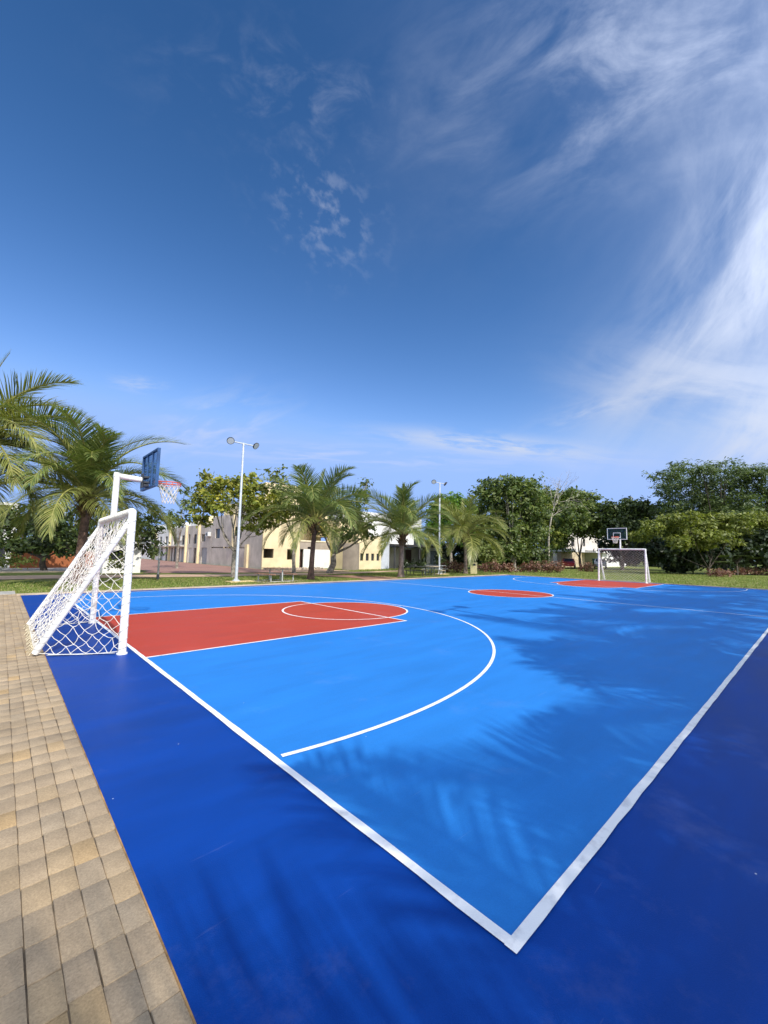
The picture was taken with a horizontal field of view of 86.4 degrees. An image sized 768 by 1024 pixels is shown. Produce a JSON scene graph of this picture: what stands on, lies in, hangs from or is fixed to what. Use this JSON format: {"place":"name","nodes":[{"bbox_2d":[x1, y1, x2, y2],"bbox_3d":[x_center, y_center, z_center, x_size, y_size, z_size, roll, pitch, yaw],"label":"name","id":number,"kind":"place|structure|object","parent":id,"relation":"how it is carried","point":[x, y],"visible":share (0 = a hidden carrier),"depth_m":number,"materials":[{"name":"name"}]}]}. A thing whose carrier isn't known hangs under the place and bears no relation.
{"place":"outdoors","nodes":[
{"label":"outdoors","id":0,"kind":"place"},
{"bbox_2d":[0,567,87,571],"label":"driveway","id":1,"kind":"structure","parent":0,"point":[31,569],"depth_m":30.06,"materials":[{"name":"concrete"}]},
{"bbox_2d":[0,552,36,569],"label":"shrub","id":2,"kind":"object","parent":1,"relation":"on","point":[3,562],"visible":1,"depth_m":27.32,"materials":[{"name":"green plant"}]},
{"bbox_2d":[0,500,92,570],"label":"broadleaf tree","id":3,"kind":"object","parent":1,"relation":"on","point":[33,545],"visible":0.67,"depth_m":28.53,"materials":[{"name":"green plant"}]},
{"bbox_2d":[9,551,93,567],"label":"garden wall","id":4,"kind":"structure","parent":1,"relation":"on","point":[55,562],"depth_m":33.26,"materials":[{"name":"orange brick"}]},
{"bbox_2d":[0,594,192,1023],"bbox_3d":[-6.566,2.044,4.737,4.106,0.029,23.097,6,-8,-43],"label":"pavement","id":5,"kind":"structure","parent":0,"point":[119,998],"depth_m":2.02,"materials":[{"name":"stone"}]},
{"bbox_2d":[138,525,168,558],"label":"house","id":6,"kind":"structure","parent":0,"point":[144,556],"depth_m":69.74,"materials":[{"name":"white paint"}]},
{"bbox_2d":[153,522,190,560],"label":"house","id":7,"kind":"structure","parent":0,"point":[164,536],"depth_m":62.41,"materials":[{"name":"white paint"}]},
{"bbox_2d":[167,522,195,561],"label":"house","id":8,"kind":"structure","parent":0,"point":[172,551],"depth_m":58.45,"materials":[{"name":"white paint"}]},
{"bbox_2d":[93,556,287,572],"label":"road","id":9,"kind":"structure","parent":0,"point":[149,565],"depth_m":37.08,"materials":[{"name":"brick"}]},
{"bbox_2d":[161,486,202,567],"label":"broadleaf tree","id":10,"kind":"object","parent":9,"relation":"on","point":[177,519],"visible":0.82,"depth_m":36.66,"materials":[{"name":"green plant"}]},
{"bbox_2d":[0,570,397,579],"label":"path","id":11,"kind":"structure","parent":0,"point":[100,576],"depth_m":25.91,"materials":[{"name":"grey concrete"}]},
{"bbox_2d":[304,477,378,572],"bbox_3d":[-3.298,0.879,32.453,6.118,8.057,4.538,2,-6,-12],"label":"broadleaf tree","id":12,"kind":"object","parent":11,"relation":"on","point":[345,538],"visible":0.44,"depth_m":32.91,"materials":[{"name":"green plant"}]},
{"bbox_2d":[183,516,215,562],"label":"house","id":13,"kind":"structure","parent":0,"point":[190,545],"depth_m":53.80,"materials":[{"name":"beige paint"}]},
{"bbox_2d":[188,548,191,562],"bbox_3d":[-25.463,5.702,53.761,0.050,1.936,1.292,6,-8,-43],"label":"panel door","id":14,"kind":"structure","parent":13,"relation":"in","point":[189,558],"depth_m":53.85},
{"bbox_2d":[196,523,212,563],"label":"house","id":15,"kind":"structure","parent":0,"point":[204,547],"depth_m":50.32,"materials":[{"name":"beige paint"}]},
{"bbox_2d":[201,548,206,563],"bbox_3d":[-21.914,5.361,49.976,0.065,1.986,1.892,6,-8,-43],"label":"door","id":16,"kind":"structure","parent":15,"relation":"in","point":[204,550],"depth_m":50.04,"materials":[{"name":"metal"}]},
{"bbox_2d":[210,482,327,568],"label":"house","id":17,"kind":"structure","parent":0,"point":[272,554],"depth_m":40.92,"materials":[{"name":"beige paint"}]},
{"bbox_2d":[216,529,219,537],"bbox_3d":[-19.176,2.490,47.392,0.050,1.094,1.344,6,-8,-43],"label":"window","id":18,"kind":"structure","parent":17,"relation":"in","point":[217,530],"depth_m":47.53,"materials":[{"name":"grey glass"}]},
{"bbox_2d":[272,567,323,569],"bbox_3d":[-8.406,5.428,39.413,5.694,0.196,2.550,6,-8,-43],"label":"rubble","id":19,"kind":"object","parent":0,"point":[303,568],"visible":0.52,"depth_m":39.35,"materials":[{"name":"stone"}]},
{"bbox_2d":[0,549,767,593],"bbox_3d":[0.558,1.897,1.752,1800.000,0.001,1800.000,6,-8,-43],"label":"ground","id":20,"kind":"structure","parent":0,"point":[655,569],"depth_m":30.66,"materials":[{"name":"green plant"}]},
{"bbox_2d":[0,591,14,594],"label":"stone edging","id":21,"kind":"object","parent":20,"relation":"on","point":[7,592],"visible":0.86,"depth_m":14.67,"materials":[{"name":"concrete"}]},
{"bbox_2d":[0,502,17,566],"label":"house","id":22,"kind":"structure","parent":20,"relation":"on","point":[2,551],"depth_m":32.96,"materials":[{"name":"white paint"}]},
{"bbox_2d":[0,548,4,558],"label":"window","id":23,"kind":"structure","parent":22,"relation":"in","point":[2,551],"depth_m":32.90,"materials":[{"name":"grey glass"}]},
{"bbox_2d":[0,570,88,572],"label":"verge kerb","id":24,"kind":"structure","parent":20,"relation":"on","point":[31,571],"depth_m":26.75,"materials":[{"name":"beige concrete"}]},
{"bbox_2d":[0,351,98,534],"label":"palm tree","id":25,"kind":"object","parent":20,"relation":"on","point":[17,436],"visible":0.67,"depth_m":19.18,"materials":[{"name":"green plant"}]},
{"bbox_2d":[30,528,95,550],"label":"broadleaf tree","id":26,"kind":"object","parent":20,"relation":"on","point":[68,540],"visible":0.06,"depth_m":92.65,"materials":[{"name":"green plant"}]},
{"bbox_2d":[0,401,192,583],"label":"palm tree","id":27,"kind":"object","parent":20,"relation":"on","point":[92,463],"visible":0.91,"depth_m":18.63,"materials":[{"name":"green plant"}]},
{"bbox_2d":[104,551,134,573],"bbox_3d":[-17.509,3.350,26.915,2.265,1.528,1.436,-2,-6,27],"label":"shrub","id":28,"kind":"object","parent":20,"relation":"on","point":[116,564],"visible":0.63,"depth_m":26.61,"materials":[{"name":"green plant"}]},
{"bbox_2d":[70,505,169,559],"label":"broadleaf tree","id":29,"kind":"object","parent":20,"relation":"on","point":[150,535],"visible":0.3,"depth_m":28.25,"materials":[{"name":"green plant"}]},
{"bbox_2d":[100,541,145,572],"bbox_3d":[-18.878,3.215,29.157,2.650,2.200,2.600,6,-8,-43],"label":"gatehouse","id":30,"kind":"object","parent":20,"relation":"on","point":[137,559],"visible":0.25,"depth_m":28.44,"materials":[{"name":"white paint"}]},
{"bbox_2d":[156,545,160,579],"bbox_3d":[-12.632,2.809,22.934,0.146,1.950,0.150,6,-8,-43],"label":"signpost","id":31,"kind":"object","parent":20,"relation":"on","point":[158,574],"visible":0.95,"depth_m":22.90,"materials":[{"name":"metal"}]},
{"bbox_2d":[188,468,291,577],"bbox_3d":[-8.838,0.679,25.889,5.587,6.926,6.367,6,-8,-43],"label":"broadleaf tree","id":32,"kind":"object","parent":20,"relation":"on","point":[213,491],"visible":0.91,"depth_m":25.73,"materials":[{"name":"green plant"}]},
{"bbox_2d":[225,437,258,582],"bbox_3d":[-7.928,-0.109,22.461,1.896,7.838,0.650,7,-8,-44],"label":"floodlight pole","id":33,"kind":"object","parent":20,"relation":"on","point":[230,440],"visible":1,"depth_m":22.35,"materials":[{"name":"metal"}]},
{"bbox_2d":[16,574,507,594],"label":"kerb","id":34,"kind":"structure","parent":20,"relation":"on","point":[248,585],"depth_m":19.46,"materials":[{"name":"beige concrete"}]},
{"bbox_2d":[254,579,301,582],"bbox_3d":[-6.157,3.940,23.384,2.700,0.001,2.300,6,-8,-43],"label":"table pad","id":35,"kind":"object","parent":20,"relation":"on","point":[286,580],"visible":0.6,"depth_m":23.24,"materials":[{"name":"grey concrete"}]},
{"bbox_2d":[254,567,296,581],"bbox_3d":[-6.187,3.583,23.385,1.750,0.745,1.712,-4,-8,43],"label":"picnic table","id":36,"kind":"object","parent":35,"relation":"on","point":[280,573],"visible":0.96,"depth_m":23.15,"materials":[{"name":"grey concrete"}]},
{"bbox_2d":[259,464,315,572],"bbox_3d":[-7.173,0.519,32.290,5.113,8.596,5.418,2,-6,-8],"label":"broadleaf tree","id":37,"kind":"object","parent":20,"relation":"on","point":[275,491],"visible":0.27,"depth_m":32.37,"materials":[{"name":"green plant"}]},
{"bbox_2d":[256,495,329,567],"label":"house","id":38,"kind":"structure","parent":20,"relation":"on","point":[322,556],"depth_m":43.16,"materials":[{"name":"white paint"}]},
{"bbox_2d":[299,549,301,567],"bbox_3d":[-8.675,4.782,41.945,0.440,1.940,0.050,6,-8,-43],"label":"door","id":39,"kind":"structure","parent":38,"relation":"in","point":[300,549],"depth_m":42.00,"materials":[{"name":"brown wood"}]},
{"bbox_2d":[267,569,343,571],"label":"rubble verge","id":40,"kind":"structure","parent":20,"relation":"on","point":[318,570],"depth_m":36.77,"materials":[{"name":"stone"}]},
{"bbox_2d":[235,464,383,579],"bbox_3d":[-4.348,0.422,25.675,8.781,7.566,8.999,0,-6,10],"label":"palm tree","id":41,"kind":"object","parent":20,"relation":"on","point":[313,498],"visible":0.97,"depth_m":24.81,"materials":[{"name":"green plant"}]},
{"bbox_2d":[295,575,396,579],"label":"footpath","id":42,"kind":"structure","parent":20,"relation":"on","point":[367,577],"depth_m":28.73,"materials":[{"name":"concrete"}]},
{"bbox_2d":[311,521,381,569],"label":"house","id":43,"kind":"structure","parent":20,"relation":"on","point":[371,559],"depth_m":42.12,"materials":[{"name":"beige paint"}]},
{"bbox_2d":[342,543,359,570],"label":"curved wall","id":44,"kind":"structure","parent":20,"relation":"on","point":[350,561],"depth_m":39.07,"materials":[{"name":"beige paint"}]},
{"bbox_2d":[20,575,767,1023],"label":"court","id":45,"kind":"object","parent":20,"relation":"on","point":[504,799],"visible":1,"depth_m":2.89,"materials":[{"name":"blue paint"}]},
{"bbox_2d":[23,447,180,655],"bbox_3d":[-5.350,0.534,8.081,2.383,3.717,3.876,6,-8,-43],"label":"goal","id":46,"kind":"object","parent":45,"relation":"on","point":[129,527],"visible":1,"depth_m":7.55,"materials":[{"name":"white paint"}]},
{"bbox_2d":[598,528,650,582],"bbox_3d":[16.638,3.030,28.740,2.357,3.737,3.172,6,-8,-43],"label":"goal","id":47,"kind":"object","parent":45,"relation":"on","point":[618,537],"visible":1,"depth_m":28.71,"materials":[{"name":"white paint"}]},
{"bbox_2d":[346,480,459,577],"bbox_3d":[1.217,1.273,29.872,8.132,6.927,9.216,6,-8,-43],"label":"palm tree","id":48,"kind":"object","parent":20,"relation":"on","point":[401,513],"visible":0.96,"depth_m":28.90,"materials":[{"name":"green plant"}]},
{"bbox_2d":[398,558,429,568],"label":"shrub","id":49,"kind":"object","parent":20,"relation":"on","point":[406,563],"visible":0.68,"depth_m":45.83,"materials":[{"name":"green plant"}]},
{"bbox_2d":[404,566,431,575],"bbox_3d":[2.657,4.624,32.020,1.750,0.745,1.712,-2,-6,27],"label":"picnic table","id":50,"kind":"object","parent":20,"relation":"on","point":[425,567],"visible":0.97,"depth_m":31.70,"materials":[{"name":"grey wood"}]},
{"bbox_2d":[421,548,425,562],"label":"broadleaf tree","id":51,"kind":"object","parent":20,"relation":"on","point":[423,559],"visible":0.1,"depth_m":74.13,"materials":[{"name":"green plant"}]},
{"bbox_2d":[420,566,444,575],"bbox_3d":[3.927,4.747,32.996,1.712,0.745,1.400,2,-6,-8],"label":"picnic table","id":52,"kind":"object","parent":20,"relation":"on","point":[434,571],"visible":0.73,"depth_m":32.51,"materials":[{"name":"grey wood"}]},
{"bbox_2d":[422,565,445,573],"bbox_3d":[4.530,5.091,36.284,1.750,0.745,1.712,-3,-7,32],"label":"picnic table","id":53,"kind":"object","parent":20,"relation":"on","point":[441,568],"visible":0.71,"depth_m":36.00,"materials":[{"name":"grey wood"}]},
{"bbox_2d":[431,480,447,574],"bbox_3d":[4.746,1.301,35.020,1.889,8.038,0.650,6,-7,-39],"label":"floodlight pole","id":54,"kind":"object","parent":20,"relation":"on","point":[434,482],"visible":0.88,"depth_m":34.88,"materials":[{"name":"metal"}]},
{"bbox_2d":[433,552,448,566],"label":"shrub","id":55,"kind":"object","parent":20,"relation":"on","point":[442,560],"visible":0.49,"depth_m":48.07,"materials":[{"name":"green plant"}]},
{"bbox_2d":[422,491,480,563],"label":"round tree","id":56,"kind":"object","parent":20,"relation":"on","point":[454,498],"visible":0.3,"depth_m":47.20,"materials":[{"name":"green plant"}]},
{"bbox_2d":[440,558,463,572],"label":"croton shrub","id":57,"kind":"object","parent":20,"relation":"on","point":[453,565],"visible":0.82,"depth_m":38.95,"materials":[{"name":"brown plant"}]},
{"bbox_2d":[436,541,472,565],"bbox_3d":[9.067,4.847,52.184,6.116,4.639,4.372,4,-6,-27],"label":"shrub","id":58,"kind":"object","parent":20,"relation":"on","point":[458,558],"visible":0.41,"depth_m":51.67,"materials":[{"name":"green plant"}]},
{"bbox_2d":[416,495,513,573],"bbox_3d":[7.183,2.100,37.523,8.315,7.046,8.840,2,-6,-4],"label":"palm tree","id":59,"kind":"object","parent":20,"relation":"on","point":[465,519],"visible":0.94,"depth_m":36.42,"materials":[{"name":"green plant"}]},
{"bbox_2d":[470,563,476,573],"bbox_3d":[8.138,5.095,37.011,0.570,1.020,0.570,-1,-6,19],"label":"litter bin","id":60,"kind":"object","parent":20,"relation":"on","point":[473,570],"visible":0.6,"depth_m":36.75,"materials":[{"name":"yellow plastic"}]},
{"bbox_2d":[468,543,504,565],"bbox_3d":[10.923,4.532,43.403,4.708,2.614,2.908,3,-6,-22],"label":"shrub","id":61,"kind":"object","parent":20,"relation":"on","point":[490,555],"visible":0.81,"depth_m":42.93,"materials":[{"name":"green plant"}]},
{"bbox_2d":[477,559,518,572],"bbox_3d":[11.263,5.373,41.225,4.536,1.471,1.913,1,-6,2],"label":"croton shrub","id":62,"kind":"object","parent":20,"relation":"on","point":[484,567],"visible":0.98,"depth_m":40.95,"materials":[{"name":"brown plant"}]},
{"bbox_2d":[462,539,554,569],"bbox_3d":[15.353,5.121,49.740,11.262,3.828,4.995,1,-6,1],"label":"shrub","id":63,"kind":"object","parent":20,"relation":"on","point":[538,555],"visible":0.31,"depth_m":49.01,"materials":[{"name":"green plant"}]},
{"bbox_2d":[467,471,557,570],"bbox_3d":[15.512,1.111,48.934,12.103,11.623,8.285,1,-6,-4],"label":"broadleaf tree","id":64,"kind":"object","parent":20,"relation":"on","point":[527,498],"visible":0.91,"depth_m":47.65,"materials":[{"name":"green plant"}]},
{"bbox_2d":[517,560,567,572],"bbox_3d":[16.641,5.609,42.651,5.127,1.493,2.186,1,-6,-3],"label":"croton shrub","id":65,"kind":"object","parent":20,"relation":"on","point":[548,568],"visible":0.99,"depth_m":42.43,"materials":[{"name":"brown plant"}]},
{"bbox_2d":[536,472,588,560],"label":"bare tree","id":66,"kind":"object","parent":20,"relation":"on","point":[560,539],"visible":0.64,"depth_m":53.48,"materials":[{"name":"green plant"}]},
{"bbox_2d":[562,558,575,568],"bbox_3d":[27.640,7.684,61.083,1.780,1.450,4.320,-2,-6,27],"label":"parked car","id":67,"kind":"object","parent":20,"relation":"on","point":[571,562],"visible":0.7,"depth_m":59.59,"materials":[{"name":"red paint"}]},
{"bbox_2d":[539,485,615,568],"bbox_3d":[26.841,1.907,58.080,13.770,12.308,10.272,6,-8,-43],"label":"broadleaf tree","id":68,"kind":"object","parent":20,"relation":"on","point":[583,520],"visible":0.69,"depth_m":57.98,"materials":[{"name":"green plant"}]},
{"bbox_2d":[578,560,594,571],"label":"croton shrub","id":69,"kind":"object","parent":20,"relation":"on","point":[585,567],"visible":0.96,"depth_m":47.99,"materials":[{"name":"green plant"}]},
{"bbox_2d":[594,559,606,568],"bbox_3d":[34.571,8.247,65.349,1.780,1.450,4.320,-2,-6,27],"label":"parked car","id":70,"kind":"object","parent":20,"relation":"on","point":[596,562],"visible":0.72,"depth_m":63.73,"materials":[{"name":"white paint"}]},
{"bbox_2d":[592,536,662,566],"bbox_3d":[37.013,5.712,61.908,12.778,5.356,6.516,3,-6,-14],"label":"shrub","id":71,"kind":"object","parent":20,"relation":"on","point":[615,555],"visible":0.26,"depth_m":61.41,"materials":[{"name":"green plant"}]},
{"bbox_2d":[594,495,667,569],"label":"broadleaf tree","id":72,"kind":"object","parent":20,"relation":"on","point":[628,514],"visible":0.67,"depth_m":54.93,"materials":[{"name":"green plant"}]},
{"bbox_2d":[518,575,767,589],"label":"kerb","id":73,"kind":"structure","parent":20,"relation":"on","point":[647,582],"depth_m":27.43,"materials":[{"name":"beige concrete"}]},
{"bbox_2d":[631,498,691,565],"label":"broadleaf tree","id":74,"kind":"object","parent":20,"relation":"on","point":[654,516],"depth_m":82.75,"materials":[{"name":"green plant"}]},
{"bbox_2d":[628,535,738,573],"bbox_3d":[34.223,4.658,46.641,12.510,4.832,6.113,2,-6,-7],"label":"shrub","id":75,"kind":"object","parent":20,"relation":"on","point":[672,562],"visible":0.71,"depth_m":45.51,"materials":[{"name":"green plant"}]},
{"bbox_2d":[622,508,767,573],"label":"leafy shrub tree","id":76,"kind":"object","parent":20,"relation":"on","point":[695,536],"visible":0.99,"depth_m":43.70,"materials":[{"name":"green plant"}]},
{"bbox_2d":[642,456,767,570],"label":"feathery tree","id":77,"kind":"object","parent":20,"relation":"on","point":[704,501],"visible":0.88,"depth_m":51.71,"materials":[{"name":"green plant"}]},
{"bbox_2d":[704,568,736,576],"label":"croton shrub","id":78,"kind":"object","parent":20,"relation":"on","point":[716,572],"visible":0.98,"depth_m":40.49,"materials":[{"name":"brown plant"}]},
{"bbox_2d":[712,548,729,573],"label":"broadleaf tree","id":79,"kind":"object","parent":20,"relation":"on","point":[725,556],"visible":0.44,"depth_m":44.85,"materials":[{"name":"green plant"}]},
{"bbox_2d":[703,495,760,567],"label":"broadleaf tree","id":80,"kind":"object","parent":20,"relation":"on","point":[745,563],"visible":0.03,"depth_m":82.23,"materials":[{"name":"green plant"}]},
{"bbox_2d":[729,546,752,574],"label":"broadleaf tree","id":81,"kind":"object","parent":20,"relation":"on","point":[737,562],"visible":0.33,"depth_m":46.34,"materials":[{"name":"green plant"}]},
{"bbox_2d":[729,564,767,574],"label":"croton shrub","id":82,"kind":"object","parent":20,"relation":"on","point":[743,571],"visible":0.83,"depth_m":47.15,"materials":[{"name":"brown plant"}]},
{"bbox_2d":[730,526,767,571],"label":"shrub","id":83,"kind":"object","parent":20,"relation":"on","point":[761,538],"visible":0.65,"depth_m":46.37,"materials":[{"name":"green plant"}]},
{"bbox_2d":[737,543,766,574],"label":"fan palm","id":84,"kind":"object","parent":20,"relation":"on","point":[759,557],"visible":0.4,"depth_m":46.84,"materials":[{"name":"green plant"}]},
{"bbox_2d":[0,0,767,560],"label":"sky","id":85,"kind":"structure","parent":0,"point":[458,243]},
{"bbox_2d":[327,511,448,568],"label":"house","id":86,"kind":"structure","parent":0,"point":[390,558],"depth_m":49.41,"materials":[{"name":"white paint"}]},
{"bbox_2d":[405,549,410,566],"bbox_3d":[2.944,5.738,50.582,1.192,2.176,0.050,6,-8,-43],"label":"door","id":87,"kind":"structure","parent":86,"relation":"in","point":[407,553],"depth_m":50.63,"materials":[{"name":"brown wood"}]},
{"bbox_2d":[430,551,442,564],"bbox_3d":[6.445,5.786,50.569,2.494,1.944,0.050,6,-8,-43],"label":"window","id":88,"kind":"structure","parent":86,"relation":"in","point":[432,553],"depth_m":50.16,"materials":[{"name":"black glass"}]},
{"bbox_2d":[537,524,564,547],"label":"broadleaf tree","id":89,"kind":"object","parent":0,"point":[543,543],"visible":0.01,"depth_m":90.86,"materials":[{"name":"green plant"}]},
{"bbox_2d":[540,535,625,566],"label":"house","id":90,"kind":"structure","parent":0,"point":[588,554],"depth_m":71.62,"materials":[{"name":"white paint"}]}
]}

